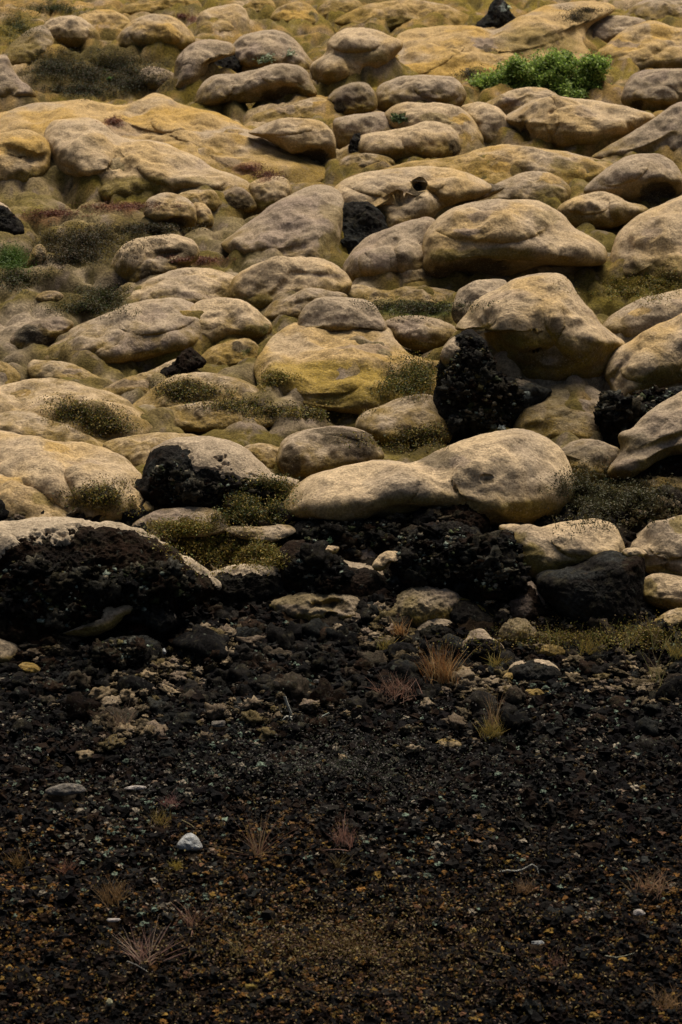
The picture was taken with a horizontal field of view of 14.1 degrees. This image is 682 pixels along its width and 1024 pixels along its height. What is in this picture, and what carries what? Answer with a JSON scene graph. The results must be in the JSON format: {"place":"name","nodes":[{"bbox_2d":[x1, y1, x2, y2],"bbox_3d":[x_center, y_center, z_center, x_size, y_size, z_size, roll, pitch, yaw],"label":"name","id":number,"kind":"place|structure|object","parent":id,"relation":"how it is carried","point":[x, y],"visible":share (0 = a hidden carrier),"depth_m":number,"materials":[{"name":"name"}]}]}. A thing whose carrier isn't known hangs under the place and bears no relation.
{"place":"outdoors","nodes":[
{"label":"outdoors","id":0,"kind":"place"},
{"bbox_2d":[0,0,681,1023],"bbox_3d":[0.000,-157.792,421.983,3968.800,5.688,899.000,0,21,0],"label":"ground","id":1,"kind":"structure","parent":0,"point":[54,186],"depth_m":24.07,"materials":[{"name":"soil"}]},
{"bbox_2d":[0,54,36,97],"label":"moss boulder","id":2,"kind":"object","parent":1,"relation":"on","point":[12,84],"visible":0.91,"depth_m":30.20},
{"bbox_2d":[0,129,50,182],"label":"moss boulder","id":3,"kind":"object","parent":1,"relation":"on","point":[25,155],"visible":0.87,"depth_m":26.42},
{"bbox_2d":[4,25,53,65],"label":"boulder","id":4,"kind":"object","parent":1,"relation":"on","point":[35,44],"visible":0.87,"depth_m":32.28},
{"bbox_2d":[0,459,67,520],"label":"moss mound","id":5,"kind":"object","parent":1,"relation":"on","point":[17,495],"visible":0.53,"depth_m":18.18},
{"bbox_2d":[10,316,73,348],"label":"moss boulder","id":6,"kind":"object","parent":1,"relation":"on","point":[46,331],"visible":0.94,"depth_m":21.92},
{"bbox_2d":[0,410,103,446],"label":"moss mound","id":7,"kind":"object","parent":1,"relation":"on","point":[22,422],"visible":0.52,"depth_m":19.72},
{"bbox_2d":[27,359,99,378],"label":"moss mound","id":8,"kind":"object","parent":1,"relation":"on","point":[37,369],"visible":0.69,"depth_m":21.26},
{"bbox_2d":[44,15,100,47],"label":"moss boulder","id":9,"kind":"object","parent":1,"relation":"on","point":[73,31],"visible":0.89,"depth_m":32.80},
{"bbox_2d":[0,378,152,442],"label":"moss boulder","id":10,"kind":"object","parent":1,"relation":"on","point":[41,387],"visible":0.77,"depth_m":20.16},
{"bbox_2d":[32,391,142,438],"bbox_3d":[-1.873,-0.689,19.914,0.886,0.232,0.557,12,24,28],"label":"heather","id":11,"kind":"object","parent":10,"relation":"on","point":[106,422],"visible":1,"depth_m":19.89,"materials":[{"name":"green plant"}]},
{"bbox_2d":[0,430,153,521],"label":"moss boulder","id":12,"kind":"object","parent":1,"relation":"on","point":[47,467],"visible":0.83,"depth_m":18.46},
{"bbox_2d":[30,283,140,318],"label":"heather","id":13,"kind":"object","parent":1,"relation":"on","point":[102,295],"visible":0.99,"depth_m":22.88,"materials":[{"name":"green plant"}]},
{"bbox_2d":[47,472,144,520],"bbox_3d":[-1.591,-0.091,18.253,0.685,0.258,0.400,-11,24,-27],"label":"heather","id":14,"kind":"object","parent":1,"relation":"on","point":[95,496],"visible":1,"depth_m":18.21,"materials":[{"name":"green plant"}]},
{"bbox_2d":[19,45,192,101],"bbox_3d":[-2.658,-4.838,30.711,2.120,0.592,4.475,0,21,0],"label":"heather","id":15,"kind":"object","parent":1,"relation":"on","point":[133,82],"visible":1,"depth_m":31.27,"materials":[{"name":"green plant"}]},
{"bbox_2d":[0,516,221,638],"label":"lava rock","id":16,"kind":"object","parent":1,"relation":"on","point":[62,575],"visible":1,"depth_m":17.23,"materials":[{"name":"stone"}]},
{"bbox_2d":[29,217,210,273],"bbox_3d":[-2.022,-2.455,24.556,1.693,0.506,2.061,0,21,0],"label":"heather","id":17,"kind":"object","parent":1,"relation":"on","point":[83,237],"visible":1,"depth_m":24.55,"materials":[{"name":"green plant"}]},
{"bbox_2d":[73,635,166,671],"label":"lava rock","id":18,"kind":"object","parent":1,"relation":"on","point":[141,652],"visible":0.94,"depth_m":16.86,"materials":[{"name":"stone"}]},
{"bbox_2d":[43,297,200,363],"bbox_3d":[-1.669,-1.411,21.923,1.462,0.402,1.005,-15,26,-35],"label":"moss boulder","id":19,"kind":"object","parent":1,"relation":"on","point":[153,328],"visible":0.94,"depth_m":21.69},
{"bbox_2d":[43,117,249,200],"bbox_3d":[-2.014,-3.338,26.595,2.369,0.682,1.366,15,26,34],"label":"moss boulder","id":20,"kind":"object","parent":1,"relation":"on","point":[82,146],"visible":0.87,"depth_m":26.30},
{"bbox_2d":[103,432,197,465],"bbox_3d":[-1.329,-0.417,19.495,0.576,0.287,0.608,19,28,40],"label":"moss mound","id":21,"kind":"object","parent":1,"relation":"on","point":[134,450],"visible":0.44,"depth_m":19.37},
{"bbox_2d":[110,234,199,280],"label":"moss boulder","id":22,"kind":"object","parent":1,"relation":"on","point":[176,245],"visible":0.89,"depth_m":23.70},
{"bbox_2d":[116,14,194,49],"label":"moss boulder","id":23,"kind":"object","parent":1,"relation":"on","point":[142,31],"visible":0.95,"depth_m":32.68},
{"bbox_2d":[0,93,324,183],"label":"moss mound","id":24,"kind":"object","parent":1,"relation":"on","point":[186,128],"visible":0.5,"depth_m":27.79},
{"bbox_2d":[143,192,197,227],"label":"moss boulder","id":25,"kind":"object","parent":1,"relation":"on","point":[184,216],"visible":0.96,"depth_m":25.29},
{"bbox_2d":[132,506,227,536],"bbox_3d":[-1.067,0.067,18.242,0.646,0.149,0.337,0,21,0],"label":"moss mound","id":26,"kind":"object","parent":1,"relation":"on","point":[166,513],"visible":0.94,"depth_m":18.21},
{"bbox_2d":[127,267,234,303],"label":"moss boulder","id":27,"kind":"object","parent":1,"relation":"on","point":[194,285],"visible":0.61,"depth_m":22.89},
{"bbox_2d":[132,372,258,407],"bbox_3d":[-1.037,-0.874,20.710,1.076,0.251,0.500,0,21,0],"label":"moss mound","id":28,"kind":"object","parent":1,"relation":"on","point":[240,385],"visible":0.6,"depth_m":20.65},
{"bbox_2d":[148,373,236,404],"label":"heather","id":29,"kind":"object","parent":28,"relation":"on","point":[187,389],"visible":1,"depth_m":20.59,"materials":[{"name":"green plant"}]},
{"bbox_2d":[172,39,235,87],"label":"moss boulder","id":30,"kind":"object","parent":1,"relation":"on","point":[202,54],"visible":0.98,"depth_m":30.67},
{"bbox_2d":[137,511,295,580],"bbox_3d":[-0.815,0.212,17.842,1.058,0.483,1.015,0,21,0],"label":"heather","id":31,"kind":"object","parent":1,"relation":"on","point":[268,555],"visible":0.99,"depth_m":18.07,"materials":[{"name":"green plant"}]},
{"bbox_2d":[166,401,273,431],"bbox_3d":[-0.934,-0.691,20.260,1.029,0.189,0.409,0,21,0],"label":"moss mound","id":32,"kind":"object","parent":1,"relation":"on","point":[195,419],"visible":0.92,"depth_m":20.16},
{"bbox_2d":[142,436,299,508],"bbox_3d":[-0.808,-0.214,18.637,1.087,0.529,0.829,0,21,0],"label":"lava rock","id":33,"kind":"object","parent":1,"relation":"on","point":[192,471],"visible":0.94,"depth_m":18.42,"materials":[{"name":"stone"}]},
{"bbox_2d":[196,4,250,34],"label":"moss mound","id":34,"kind":"object","parent":1,"relation":"on","point":[230,11],"visible":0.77,"depth_m":33.85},
{"bbox_2d":[201,338,258,366],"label":"moss mound","id":35,"kind":"object","parent":1,"relation":"on","point":[229,353],"visible":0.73,"depth_m":21.55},
{"bbox_2d":[190,297,272,341],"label":"moss boulder","id":36,"kind":"object","parent":1,"relation":"on","point":[221,318],"visible":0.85,"depth_m":21.93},
{"bbox_2d":[210,564,284,602],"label":"lava rock","id":37,"kind":"object","parent":1,"relation":"on","point":[239,583],"visible":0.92,"depth_m":17.75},
{"bbox_2d":[204,468,306,526],"bbox_3d":[-0.565,-0.098,18.306,0.705,0.324,0.566,0,21,0],"label":"heather","id":38,"kind":"object","parent":1,"relation":"on","point":[246,514],"visible":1,"depth_m":18.25,"materials":[{"name":"green plant"}]},
{"bbox_2d":[195,63,316,105],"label":"moss boulder","id":39,"kind":"object","parent":1,"relation":"on","point":[272,82],"visible":0.98,"depth_m":29.91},
{"bbox_2d":[249,176,291,212],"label":"moss boulder","id":40,"kind":"object","parent":1,"relation":"on","point":[265,192],"visible":0.85,"depth_m":25.97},
{"bbox_2d":[233,29,312,69],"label":"moss boulder","id":41,"kind":"object","parent":1,"relation":"on","point":[250,48],"visible":0.66,"depth_m":31.58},
{"bbox_2d":[221,184,343,258],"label":"moss boulder","id":42,"kind":"object","parent":1,"relation":"on","point":[306,222],"visible":0.9,"depth_m":24.36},
{"bbox_2d":[184,394,385,424],"bbox_3d":[-0.374,-0.749,20.348,1.557,0.336,0.752,4,21,11],"label":"heather","id":43,"kind":"object","parent":1,"relation":"on","point":[272,409],"visible":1,"depth_m":20.27,"materials":[{"name":"green plant"}]},
{"bbox_2d":[244,97,326,124],"bbox_3d":[-0.559,-4.278,29.456,0.950,0.247,0.558,0,21,0],"label":"moss mound","id":44,"kind":"object","parent":1,"relation":"on","point":[301,108],"visible":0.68,"depth_m":29.32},
{"bbox_2d":[228,256,351,308],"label":"moss boulder","id":45,"kind":"object","parent":1,"relation":"on","point":[261,285],"visible":0.73,"depth_m":22.82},
{"bbox_2d":[248,117,336,164],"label":"moss boulder","id":46,"kind":"object","parent":1,"relation":"on","point":[313,139],"visible":0.97,"depth_m":27.43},
{"bbox_2d":[263,288,347,319],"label":"moss boulder","id":47,"kind":"object","parent":1,"relation":"on","point":[296,303],"visible":0.5,"depth_m":22.47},
{"bbox_2d":[277,536,343,593],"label":"lava rock","id":48,"kind":"object","parent":1,"relation":"on","point":[308,567],"visible":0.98,"depth_m":17.71,"materials":[{"name":"stone"}]},
{"bbox_2d":[269,592,359,620],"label":"moss boulder","id":49,"kind":"object","parent":1,"relation":"on","point":[308,606],"visible":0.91,"depth_m":17.56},
{"bbox_2d":[277,426,383,477],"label":"moss boulder","id":50,"kind":"object","parent":1,"relation":"on","point":[306,453],"visible":0.78,"depth_m":19.09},
{"bbox_2d":[0,583,681,1023],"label":"gravel","id":51,"kind":"structure","parent":1,"relation":"on","point":[666,813],"depth_m":14.72,"materials":[{"name":"gravel"}]},
{"bbox_2d":[63,605,132,636],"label":"moss boulder","id":52,"kind":"object","parent":51,"relation":"on","point":[111,617],"visible":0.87,"depth_m":17.14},
{"bbox_2d":[0,553,681,1023],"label":"moss scraps","id":53,"kind":"object","parent":51,"relation":"on","point":[360,889],"visible":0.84,"depth_m":14.20,"materials":[{"name":"plant"}]},
{"bbox_2d":[0,779,681,1023],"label":"plant litter","id":54,"kind":"object","parent":51,"relation":"on","point":[344,944],"visible":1,"depth_m":13.77,"materials":[{"name":"brown plant"}]},
{"bbox_2d":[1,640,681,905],"bbox_3d":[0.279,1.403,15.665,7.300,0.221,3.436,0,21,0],"label":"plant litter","id":55,"kind":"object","parent":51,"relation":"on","point":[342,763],"visible":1,"depth_m":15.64,"materials":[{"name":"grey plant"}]},
{"bbox_2d":[0,477,681,751],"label":"rubble","id":56,"kind":"object","parent":1,"relation":"on","point":[198,643],"visible":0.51,"depth_m":16.84,"materials":[{"name":"stone"}]},
{"bbox_2d":[0,574,681,934],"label":"pale pebbles","id":57,"kind":"object","parent":1,"relation":"on","point":[580,731],"visible":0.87,"depth_m":15.09,"materials":[{"name":"stone"}]},
{"bbox_2d":[5,495,681,761],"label":"rubble crusts","id":58,"kind":"object","parent":1,"relation":"on","point":[455,721],"visible":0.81,"depth_m":16.67,"materials":[{"name":"stone"}]},
{"bbox_2d":[253,322,438,414],"bbox_3d":[0.074,-1.118,21.129,1.490,0.412,1.532,0,21,0],"label":"moss mound","id":59,"kind":"object","parent":1,"relation":"on","point":[313,357],"visible":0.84,"depth_m":20.86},
{"bbox_2d":[298,296,387,331],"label":"moss boulder","id":60,"kind":"object","parent":59,"relation":"on","point":[332,314],"visible":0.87,"depth_m":21.46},
{"bbox_2d":[367,349,451,403],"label":"heather","id":61,"kind":"object","parent":59,"relation":"on","point":[418,372],"visible":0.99,"depth_m":20.72,"materials":[{"name":"green plant"}]},
{"bbox_2d":[292,517,400,551],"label":"lava rock","id":62,"kind":"object","parent":1,"relation":"on","point":[373,532],"visible":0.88,"depth_m":17.99,"materials":[{"name":"stone"}]},
{"bbox_2d":[314,555,387,596],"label":"lava rock","id":63,"kind":"object","parent":1,"relation":"on","point":[358,579],"visible":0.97,"depth_m":17.67,"materials":[{"name":"stone"}]},
{"bbox_2d":[327,82,377,115],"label":"moss boulder","id":64,"kind":"object","parent":1,"relation":"on","point":[351,98],"visible":0.96,"depth_m":29.48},
{"bbox_2d":[309,27,402,84],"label":"moss boulder","id":65,"kind":"object","parent":1,"relation":"on","point":[350,51],"visible":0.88,"depth_m":30.67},
{"bbox_2d":[333,112,393,148],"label":"moss boulder","id":66,"kind":"object","parent":1,"relation":"on","point":[346,128],"visible":0.72,"depth_m":28.02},
{"bbox_2d":[340,201,387,253],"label":"lava rock","id":67,"kind":"object","parent":1,"relation":"on","point":[362,220],"visible":0.6,"depth_m":24.71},
{"bbox_2d":[342,217,434,281],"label":"moss boulder","id":68,"kind":"object","parent":1,"relation":"on","point":[396,248],"visible":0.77,"depth_m":23.42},
{"bbox_2d":[334,421,452,455],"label":"heather","id":69,"kind":"object","parent":1,"relation":"on","point":[426,434],"visible":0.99,"depth_m":19.70,"materials":[{"name":"green plant"}]},
{"bbox_2d":[346,284,454,309],"bbox_3d":[0.466,-1.782,23.035,1.050,0.201,0.442,0,21,0],"label":"moss mound","id":70,"kind":"object","parent":1,"relation":"on","point":[405,293],"visible":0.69,"depth_m":22.95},
{"bbox_2d":[334,0,468,29],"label":"moss mound","id":71,"kind":"object","parent":1,"relation":"on","point":[395,14],"visible":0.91,"depth_m":34.62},
{"bbox_2d":[355,394,451,446],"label":"moss boulder","id":72,"kind":"object","parent":1,"relation":"on","point":[400,414],"visible":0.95,"depth_m":19.82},
{"bbox_2d":[358,121,461,161],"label":"moss boulder","id":73,"kind":"object","parent":1,"relation":"on","point":[426,139],"visible":0.84,"depth_m":27.52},
{"bbox_2d":[335,166,491,227],"bbox_3d":[0.629,-2.820,25.272,1.530,0.575,1.080,0,21,0],"label":"moss boulder","id":74,"kind":"object","parent":1,"relation":"on","point":[394,196],"visible":0.81,"depth_m":25.07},
{"bbox_2d":[375,75,466,111],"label":"moss boulder","id":75,"kind":"object","parent":1,"relation":"on","point":[429,89],"visible":0.7,"depth_m":29.63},
{"bbox_2d":[385,315,456,352],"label":"moss boulder","id":76,"kind":"object","parent":1,"relation":"on","point":[424,335],"visible":0.84,"depth_m":21.63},
{"bbox_2d":[349,296,498,321],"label":"heather","id":77,"kind":"object","parent":1,"relation":"on","point":[409,307],"visible":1,"depth_m":22.63,"materials":[{"name":"green plant"}]},
{"bbox_2d":[391,586,462,626],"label":"moss boulder","id":78,"kind":"object","parent":1,"relation":"on","point":[420,605],"visible":0.94,"depth_m":17.43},
{"bbox_2d":[283,428,575,525],"bbox_3d":[0.590,-0.211,18.471,2.003,0.610,1.007,0,21,0],"label":"moss boulder","id":79,"kind":"object","parent":1,"relation":"on","point":[494,476],"visible":0.89,"depth_m":18.14,"materials":[{"name":"stone"}]},
{"bbox_2d":[385,102,483,143],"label":"moss boulder","id":80,"kind":"object","parent":1,"relation":"on","point":[457,119],"visible":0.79,"depth_m":28.04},
{"bbox_2d":[388,520,485,587],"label":"lava rock","id":81,"kind":"object","parent":1,"relation":"on","point":[432,554],"visible":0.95,"depth_m":17.59,"materials":[{"name":"stone"}]},
{"bbox_2d":[451,279,506,323],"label":"moss boulder","id":82,"kind":"object","parent":1,"relation":"on","point":[472,292],"visible":0.42,"depth_m":21.12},
{"bbox_2d":[462,628,503,663],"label":"lava rock","id":83,"kind":"object","parent":1,"relation":"on","point":[479,656],"visible":0.92,"depth_m":17.03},
{"bbox_2d":[461,102,512,142],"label":"moss boulder","id":84,"kind":"object","parent":1,"relation":"on","point":[490,120],"visible":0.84,"depth_m":28.20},
{"bbox_2d":[433,329,551,442],"bbox_3d":[1.038,-0.895,20.072,0.892,0.788,0.708,-14,25,-33],"label":"lava rock","id":85,"kind":"object","parent":1,"relation":"on","point":[475,392],"visible":0.95,"depth_m":19.88,"materials":[{"name":"stone"}]},
{"bbox_2d":[458,529,530,602],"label":"lava rock","id":86,"kind":"object","parent":1,"relation":"on","point":[500,558],"visible":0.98,"depth_m":17.49,"materials":[{"name":"stone"}]},
{"bbox_2d":[381,144,611,184],"bbox_3d":[1.534,-3.357,27.093,2.424,0.435,0.924,0,21,0],"label":"moss mound","id":87,"kind":"object","parent":1,"relation":"on","point":[567,167],"visible":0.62,"depth_m":26.96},
{"bbox_2d":[396,1,614,82],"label":"moss mound","id":88,"kind":"object","parent":1,"relation":"on","point":[443,50],"visible":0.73,"depth_m":31.83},
{"bbox_2d":[422,199,607,278],"bbox_3d":[1.475,-2.291,23.610,1.616,0.728,1.119,0,21,0],"label":"moss boulder","id":89,"kind":"object","parent":1,"relation":"on","point":[499,237],"visible":0.91,"depth_m":23.26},
{"bbox_2d":[486,87,556,114],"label":"moss boulder","id":90,"kind":"object","parent":1,"relation":"on","point":[507,102],"visible":0.46,"depth_m":29.37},
{"bbox_2d":[479,171,570,202],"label":"moss boulder","id":91,"kind":"object","parent":1,"relation":"on","point":[532,185],"visible":0.65,"depth_m":26.01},
{"bbox_2d":[507,581,544,621],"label":"lava rock","id":92,"kind":"object","parent":1,"relation":"on","point":[527,606],"visible":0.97,"depth_m":17.45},
{"bbox_2d":[508,659,561,681],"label":"lava rock","id":93,"kind":"object","parent":1,"relation":"on","point":[535,669],"visible":0.98,"depth_m":16.78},
{"bbox_2d":[466,45,612,98],"bbox_3d":[2.169,-4.868,30.814,1.791,0.691,0.858,0,21,0],"label":"green bush","id":94,"kind":"object","parent":1,"relation":"on","point":[556,72],"visible":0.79,"depth_m":30.77,"materials":[{"name":"green plant"}]},
{"bbox_2d":[455,273,624,380],"bbox_3d":[1.508,-1.356,20.605,1.128,0.763,1.037,18,27,38],"label":"moss boulder","id":95,"kind":"object","parent":1,"relation":"on","point":[534,326],"visible":0.96,"depth_m":20.27,"materials":[{"name":"stone"}]},
{"bbox_2d":[418,610,681,654],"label":"heather","id":96,"kind":"object","parent":1,"relation":"on","point":[645,634],"visible":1,"depth_m":17.16,"materials":[{"name":"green plant"}]},
{"bbox_2d":[513,383,600,439],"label":"moss boulder","id":97,"kind":"object","parent":1,"relation":"on","point":[551,416],"visible":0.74,"depth_m":19.83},
{"bbox_2d":[499,518,624,578],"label":"moss boulder","id":98,"kind":"object","parent":1,"relation":"on","point":[545,547],"visible":0.83,"depth_m":17.65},
{"bbox_2d":[506,95,654,146],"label":"moss boulder","id":99,"kind":"object","parent":1,"relation":"on","point":[558,121],"visible":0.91,"depth_m":27.97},
{"bbox_2d":[535,550,645,625],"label":"lava rock","id":100,"kind":"object","parent":1,"relation":"on","point":[609,585],"visible":0.92,"depth_m":17.36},
{"bbox_2d":[561,439,619,483],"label":"moss boulder","id":101,"kind":"object","parent":1,"relation":"on","point":[579,449],"visible":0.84,"depth_m":19.03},
{"bbox_2d":[557,191,647,229],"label":"moss boulder","id":102,"kind":"object","parent":1,"relation":"on","point":[601,210],"visible":0.94,"depth_m":25.27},
{"bbox_2d":[539,456,680,538],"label":"heather","id":103,"kind":"object","parent":1,"relation":"on","point":[584,487],"visible":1,"depth_m":18.27,"materials":[{"name":"green plant"}]},
{"bbox_2d":[551,262,681,312],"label":"heather","id":104,"kind":"object","parent":1,"relation":"on","point":[660,281],"visible":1,"depth_m":23.23,"materials":[{"name":"green plant"}]},
{"bbox_2d":[584,153,681,207],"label":"moss boulder","id":105,"kind":"object","parent":1,"relation":"on","point":[651,179],"visible":0.85,"depth_m":25.75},
{"bbox_2d":[592,102,681,159],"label":"moss boulder","id":106,"kind":"object","parent":1,"relation":"on","point":[664,127],"visible":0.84,"depth_m":27.53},
{"bbox_2d":[593,384,681,448],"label":"lava rock","id":107,"kind":"object","parent":1,"relation":"on","point":[616,413],"visible":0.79,"depth_m":19.62,"materials":[{"name":"stone"}]},
{"bbox_2d":[594,20,681,70],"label":"moss mound","id":108,"kind":"object","parent":1,"relation":"on","point":[653,44],"visible":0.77,"depth_m":32.00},
{"bbox_2d":[603,289,681,336],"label":"moss boulder","id":109,"kind":"object","parent":1,"relation":"on","point":[630,321],"visible":0.41,"depth_m":21.83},
{"bbox_2d":[604,313,681,396],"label":"moss boulder","id":110,"kind":"object","parent":1,"relation":"on","point":[647,358],"visible":0.97,"depth_m":20.17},
{"bbox_2d":[607,391,681,478],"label":"moss boulder","id":111,"kind":"object","parent":1,"relation":"on","point":[650,437],"visible":0.99,"depth_m":18.87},
{"bbox_2d":[610,195,681,282],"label":"moss boulder","id":112,"kind":"object","parent":1,"relation":"on","point":[651,238],"visible":0.91,"depth_m":23.50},
{"bbox_2d":[621,68,681,111],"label":"moss boulder","id":113,"kind":"object","parent":1,"relation":"on","point":[652,90],"visible":0.81,"depth_m":29.92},
{"bbox_2d":[628,0,681,20],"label":"moss mound","id":114,"kind":"object","parent":1,"relation":"on","point":[655,10],"visible":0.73,"depth_m":34.30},
{"bbox_2d":[630,515,681,575],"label":"moss boulder","id":115,"kind":"object","parent":1,"relation":"on","point":[660,543],"visible":0.88,"depth_m":17.89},
{"bbox_2d":[643,573,681,609],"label":"moss boulder","id":116,"kind":"object","parent":1,"relation":"on","point":[663,591],"visible":0.95,"depth_m":17.69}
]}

